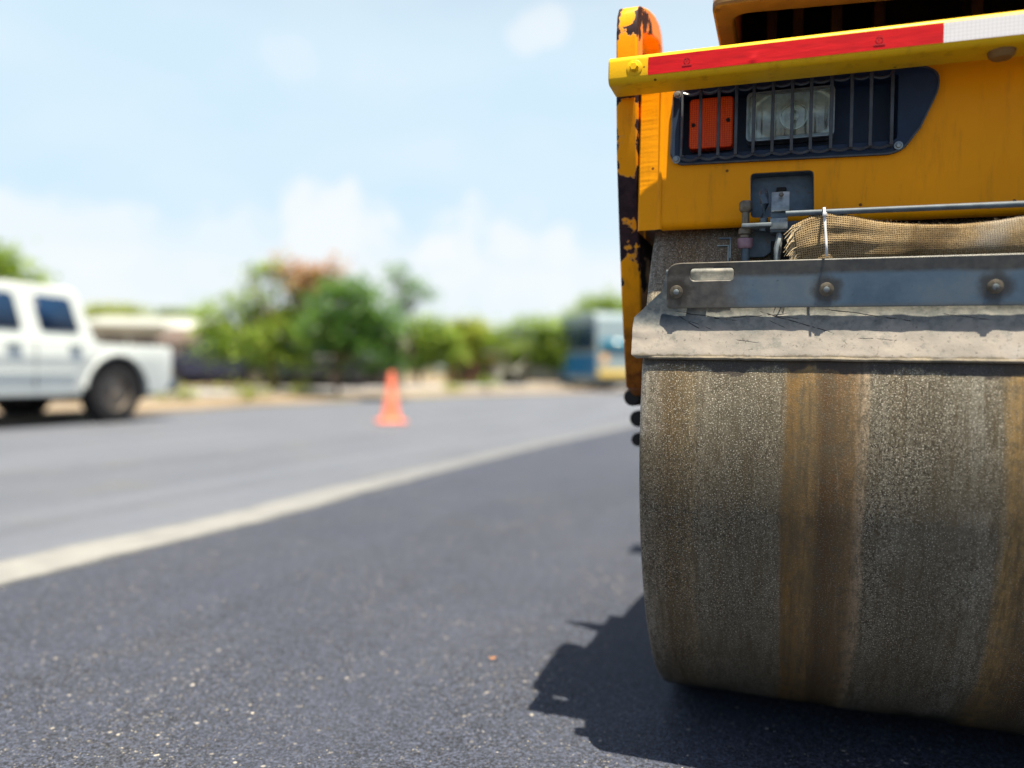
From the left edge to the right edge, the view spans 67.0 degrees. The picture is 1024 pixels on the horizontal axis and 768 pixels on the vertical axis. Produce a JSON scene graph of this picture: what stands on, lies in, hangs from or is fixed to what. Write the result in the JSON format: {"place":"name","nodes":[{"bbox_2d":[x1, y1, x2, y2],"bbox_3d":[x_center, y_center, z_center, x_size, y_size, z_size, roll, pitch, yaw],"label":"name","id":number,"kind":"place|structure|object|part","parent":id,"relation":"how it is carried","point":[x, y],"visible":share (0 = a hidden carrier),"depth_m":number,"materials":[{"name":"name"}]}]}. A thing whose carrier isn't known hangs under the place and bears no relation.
{"place":"outdoors","nodes":[
{"label":"outdoors","id":0,"kind":"place"},
{"bbox_2d":[0,388,627,425],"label":"verge","id":1,"kind":"structure","parent":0,"point":[61,411],"depth_m":14.39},
{"bbox_2d":[146,382,202,400],"bbox_3d":[-6.218,0.164,14.242,1.078,0.466,0.572,1,1,0],"label":"shrub","id":2,"kind":"object","parent":1,"relation":"on","point":[178,393],"visible":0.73,"depth_m":14.18,"materials":[{"name":"green plant"}]},
{"bbox_2d":[209,374,279,399],"bbox_3d":[-5.254,0.126,15.148,1.207,0.664,0.929,0,1,-42],"label":"shrub","id":3,"kind":"object","parent":1,"relation":"on","point":[253,394],"visible":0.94,"depth_m":15.13,"materials":[{"name":"green plant"}]},
{"bbox_2d":[283,376,324,394],"bbox_3d":[-4.804,0.090,17.960,1.034,0.630,1.275,1,1,0],"label":"shrub","id":4,"kind":"object","parent":1,"relation":"on","point":[300,390],"visible":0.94,"depth_m":17.89,"materials":[{"name":"green plant"}]},
{"bbox_2d":[284,266,423,396],"bbox_3d":[-3.522,-1.059,17.283,3.092,3.026,2.736,1,1,0],"label":"dense tree","id":5,"kind":"object","parent":1,"relation":"on","point":[335,335],"visible":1,"depth_m":17.06,"materials":[{"name":"green plant"}]},
{"bbox_2d":[440,375,475,391],"bbox_3d":[-1.608,0.069,22.994,1.240,0.693,1.059,1,1,0],"label":"shrub","id":6,"kind":"object","parent":1,"relation":"on","point":[453,387],"visible":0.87,"depth_m":22.96,"materials":[{"name":"green plant"}]},
{"bbox_2d":[472,373,504,391],"bbox_3d":[-0.715,-0.057,24.210,1.053,0.643,0.804,1,1,0],"label":"shrub","id":7,"kind":"object","parent":1,"relation":"on","point":[486,381],"visible":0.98,"depth_m":24.15,"materials":[{"name":"green plant"}]},
{"bbox_2d":[0,392,640,560],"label":"road","id":8,"kind":"structure","parent":0,"point":[66,483],"depth_m":6.28,"materials":[{"name":"grey asphalt"}]},
{"bbox_2d":[0,280,177,422],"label":"pickup truck","id":9,"kind":"object","parent":8,"relation":"on","point":[51,349],"visible":1,"depth_m":8.66,"materials":[{"name":"white paint"}]},
{"bbox_3d":[-5.397,-0.764,7.611,0.090,0.387,1.131,1,1,21],"label":"side window","id":10,"kind":"part","parent":9,"relation":"part of","materials":[{"name":"blue glass"}]},
{"bbox_3d":[-5.039,-0.772,8.542,0.090,0.387,0.514,1,1,21],"label":"side window","id":11,"kind":"part","parent":9,"relation":"part of","materials":[{"name":"blue glass"}]},
{"bbox_2d":[0,423,633,583],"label":"road line","id":12,"kind":"object","parent":8,"relation":"on","point":[35,564],"visible":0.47,"depth_m":3.44,"materials":[{"name":"paint"}]},
{"bbox_2d":[374,372,407,423],"bbox_3d":[-1.563,0.171,10.025,0.386,0.664,0.386,1,1,-17],"label":"traffic cone","id":13,"kind":"object","parent":8,"relation":"on","point":[391,414],"visible":1,"depth_m":9.95,"materials":[{"name":"orange plastic"}]},
{"bbox_2d":[558,312,625,389],"bbox_3d":[3.639,-1.215,30.644,2.314,2.950,4.360,1,1,-16],"label":"bus","id":14,"kind":"object","parent":8,"relation":"on","point":[594,348],"visible":0.65,"depth_m":28.78,"materials":[{"name":"white paint"}]},
{"bbox_3d":[2.176,-1.833,31.590,0.020,1.000,1.500,1,1,-16],"label":"side window","id":15,"kind":"part","parent":14,"relation":"part of","materials":[{"name":"glass"}]},
{"bbox_3d":[2.750,-1.790,29.622,0.020,1.000,2.400,1,1,-16],"label":"side window","id":16,"kind":"part","parent":14,"relation":"part of","materials":[{"name":"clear glass"}]},
{"bbox_2d":[50,385,626,402],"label":"pavement","id":17,"kind":"structure","parent":0,"point":[204,392],"depth_m":21.79,"materials":[{"name":"concrete"}]},
{"bbox_2d":[171,337,291,386],"bbox_3d":[-8.270,-0.650,22.196,4.063,1.399,1.600,1,1,5],"label":"parked car","id":18,"kind":"object","parent":17,"relation":"on","point":[191,370],"visible":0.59,"depth_m":21.43,"materials":[{"name":"blue paint"}]},
{"bbox_3d":[-7.944,-1.073,21.486,2.170,0.383,0.095,1,1,5],"label":"side window","id":19,"kind":"part","parent":18,"relation":"part of","materials":[{"name":"glass"}]},
{"bbox_2d":[235,339,366,386],"bbox_3d":[-6.371,-0.625,22.793,4.063,1.399,1.600,1,1,-6],"label":"parked car","id":20,"kind":"object","parent":17,"relation":"on","point":[328,376],"visible":0.27,"depth_m":22.12,"materials":[{"name":"grey paint"}]},
{"bbox_3d":[-5.917,-1.046,22.157,2.170,0.383,0.095,1,1,-6],"label":"side window","id":21,"kind":"part","parent":20,"relation":"part of","materials":[{"name":"glass"}]},
{"bbox_2d":[279,334,361,386],"bbox_3d":[-6.071,-0.678,24.494,2.800,1.720,2.400,1,1,-9],"label":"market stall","id":22,"kind":"object","parent":17,"relation":"on","point":[292,381],"visible":0.11,"depth_m":23.86},
{"bbox_2d":[354,338,408,386],"bbox_3d":[-4.471,-0.656,24.994,2.200,1.720,2.400,1,1,-9],"label":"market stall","id":23,"kind":"object","parent":17,"relation":"on","point":[369,381],"visible":0.09,"depth_m":24.43},
{"bbox_2d":[491,358,574,385],"bbox_3d":[1.217,-0.540,33.997,4.063,1.399,1.600,1,1,8],"label":"parked car","id":24,"kind":"object","parent":17,"relation":"on","point":[539,374],"visible":0.48,"depth_m":33.30,"materials":[{"name":"silver metal"}]},
{"bbox_3d":[1.505,-0.963,33.271,2.170,0.383,0.095,1,1,8],"label":"side window","id":25,"kind":"part","parent":24,"relation":"part of","materials":[{"name":"glass"}]},
{"bbox_2d":[0,0,718,369],"label":"sky","id":26,"kind":"structure","parent":0,"point":[151,148],"materials":[{"name":"blue"}]},
{"bbox_2d":[178,370,579,388],"bbox_3d":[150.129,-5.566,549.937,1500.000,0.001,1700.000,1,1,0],"label":"ground","id":27,"kind":"structure","parent":0,"point":[426,380],"depth_m":49.32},
{"bbox_2d":[0,239,63,286],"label":"leafy tree","id":28,"kind":"object","parent":27,"relation":"on","point":[10,268],"visible":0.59,"depth_m":23.86,"materials":[{"name":"green plant"}]},
{"bbox_2d":[82,297,154,318],"bbox_3d":[-19.499,-2.229,37.859,4.492,4.088,3.465,1,1,0],"label":"leafy tree","id":29,"kind":"object","parent":27,"relation":"on","point":[111,311],"visible":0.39,"depth_m":37.52,"materials":[{"name":"green plant"}]},
{"bbox_2d":[87,316,237,353],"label":"shed","id":30,"kind":"structure","parent":27,"relation":"on","point":[137,331],"depth_m":30.98,"materials":[{"name":"paint"}]},
{"bbox_2d":[101,337,125,344],"bbox_3d":[-15.965,-0.993,30.983,1.000,1.769,0.050,1,1,0],"label":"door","id":31,"kind":"structure","parent":30,"relation":"in","point":[104,340],"depth_m":30.95,"materials":[{"name":"white metal"}]},
{"bbox_2d":[130,337,155,345],"bbox_3d":[-14.790,-0.971,30.983,1.000,1.769,0.050,1,1,0],"label":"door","id":32,"kind":"structure","parent":30,"relation":"in","point":[133,341],"depth_m":30.95,"materials":[{"name":"white metal"}]},
{"bbox_2d":[160,343,173,353],"bbox_3d":[-13.614,-0.949,30.983,1.000,1.769,0.050,1,1,0],"label":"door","id":33,"kind":"structure","parent":30,"relation":"in","point":[171,345],"depth_m":30.95,"materials":[{"name":"white metal"}]},
{"bbox_2d":[145,303,211,317],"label":"leafy tree","id":34,"kind":"object","parent":27,"relation":"on","point":[167,311],"visible":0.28,"depth_m":36.44,"materials":[{"name":"green plant"}]},
{"bbox_2d":[163,324,224,353],"bbox_3d":[-12.471,-1.224,30.988,1.314,2.360,3.800,1,1,0],"label":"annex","id":35,"kind":"object","parent":27,"relation":"on","point":[182,328],"visible":0.16,"depth_m":29.48,"materials":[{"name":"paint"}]},
{"bbox_2d":[182,345,187,352],"bbox_3d":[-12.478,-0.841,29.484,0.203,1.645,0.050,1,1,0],"label":"door","id":36,"kind":"structure","parent":35,"relation":"in","point":[184,347],"depth_m":29.45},
{"bbox_2d":[154,332,243,387],"bbox_3d":[-9.703,-0.745,24.494,2.400,1.720,2.400,1,1,-9],"label":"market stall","id":37,"kind":"object","parent":27,"relation":"on","point":[172,337],"visible":0.06,"depth_m":23.83},
{"bbox_2d":[207,333,283,387],"bbox_3d":[-8.267,-0.719,24.494,2.600,1.720,2.400,1,1,-9],"label":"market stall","id":38,"kind":"object","parent":27,"relation":"on","point":[217,380],"visible":0.05,"depth_m":23.81},
{"bbox_2d":[175,244,364,389],"bbox_3d":[-6.017,-1.516,18.887,4.338,3.800,2.884,1,1,20],"label":"flowering tree","id":39,"kind":"object","parent":27,"relation":"on","point":[261,331],"visible":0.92,"depth_m":18.61,"materials":[{"name":"green plant"}]},
{"bbox_2d":[376,260,443,385],"bbox_3d":[-3.541,-2.033,26.989,2.483,4.644,1.771,1,1,0],"label":"thin tree","id":40,"kind":"object","parent":27,"relation":"on","point":[409,287],"visible":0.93,"depth_m":26.93,"materials":[{"name":"green plant"}]},
{"bbox_2d":[391,307,486,384],"bbox_3d":[-3.386,-1.356,30.015,4.148,3.206,3.512,2,1,26],"label":"leafy tree","id":41,"kind":"object","parent":27,"relation":"on","point":[431,341],"visible":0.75,"depth_m":29.62,"materials":[{"name":"green plant"}]},
{"bbox_2d":[368,344,510,375],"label":"wood","id":42,"kind":"object","parent":27,"relation":"on","point":[431,369],"depth_m":107.35,"materials":[{"name":"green plant"}]},
{"bbox_2d":[437,309,502,384],"bbox_3d":[-1.837,-1.510,33.106,3.900,3.464,3.272,1,1,0],"label":"leafy tree","id":43,"kind":"object","parent":27,"relation":"on","point":[474,332],"visible":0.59,"depth_m":32.50,"materials":[{"name":"green plant"}]},
{"bbox_2d":[445,353,495,384],"bbox_3d":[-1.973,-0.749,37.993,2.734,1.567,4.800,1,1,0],"label":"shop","id":44,"kind":"structure","parent":27,"relation":"on","point":[477,371],"depth_m":35.97,"materials":[{"name":"beige brick"}]},
{"bbox_2d":[451,364,463,384],"bbox_3d":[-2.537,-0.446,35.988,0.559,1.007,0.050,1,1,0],"label":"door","id":45,"kind":"structure","parent":44,"relation":"in","point":[460,377],"depth_m":35.96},
{"bbox_2d":[475,364,487,384],"bbox_3d":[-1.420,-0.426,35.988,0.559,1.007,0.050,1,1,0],"label":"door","id":46,"kind":"structure","parent":44,"relation":"in","point":[479,370],"depth_m":35.96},
{"bbox_2d":[486,366,490,373],"bbox_3d":[-1.081,-0.646,35.985,0.246,0.353,0.050,1,1,0],"label":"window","id":47,"kind":"structure","parent":44,"relation":"in","point":[488,371],"depth_m":35.96,"materials":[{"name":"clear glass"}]},
{"bbox_2d":[491,348,525,384],"bbox_3d":[-0.045,-0.897,37.490,1.866,1.951,3.800,1,1,0],"label":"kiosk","id":48,"kind":"object","parent":27,"relation":"on","point":[498,366],"visible":0.06,"depth_m":35.99,"materials":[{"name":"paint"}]},
{"bbox_2d":[507,359,514,373],"bbox_3d":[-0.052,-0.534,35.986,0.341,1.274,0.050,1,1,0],"label":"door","id":49,"kind":"structure","parent":48,"relation":"in","point":[511,361],"depth_m":35.95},
{"bbox_2d":[478,305,568,384],"bbox_3d":[1.145,-1.460,31.962,5.246,3.516,3.235,1,1,0],"label":"leafy tree","id":50,"kind":"object","parent":27,"relation":"on","point":[547,348],"visible":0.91,"depth_m":31.62,"materials":[{"name":"green plant"}]},
{"bbox_2d":[551,281,621,326],"bbox_3d":[4.730,-2.598,39.860,5.792,5.656,3.436,1,1,0],"label":"leafy tree","id":51,"kind":"object","parent":27,"relation":"on","point":[609,307],"visible":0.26,"depth_m":39.45,"materials":[{"name":"green plant"}]},
{"bbox_2d":[0,426,1023,767],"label":"fresh asphalt","id":52,"kind":"structure","parent":0,"point":[344,582],"depth_m":1.88,"materials":[{"name":"black asphalt"}]},
{"bbox_2d":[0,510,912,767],"bbox_3d":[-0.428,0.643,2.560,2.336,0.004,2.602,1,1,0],"label":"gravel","id":53,"kind":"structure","parent":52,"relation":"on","point":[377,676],"depth_m":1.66,"materials":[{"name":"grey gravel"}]},
{"bbox_2d":[608,0,1023,734],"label":"road roller","id":54,"kind":"object","parent":52,"relation":"on","point":[832,482],"visible":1,"depth_m":1.23,"materials":[{"name":"metal"}]},
{"bbox_2d":[822,207,827,255],"bbox_3d":[0.482,-0.234,1.190,0.009,0.079,0.028,1,1,20],"label":"cable tie","id":55,"kind":"object","parent":54,"relation":"attached to","point":[825,230],"visible":1,"depth_m":1.18,"materials":[{"name":"plastic"}]},
{"bbox_2d":[783,214,1023,259],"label":"burlap strip","id":56,"kind":"object","parent":54,"relation":"attached to","point":[849,236],"visible":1,"depth_m":1.16,"materials":[{"name":"beige fabric"}]}
]}

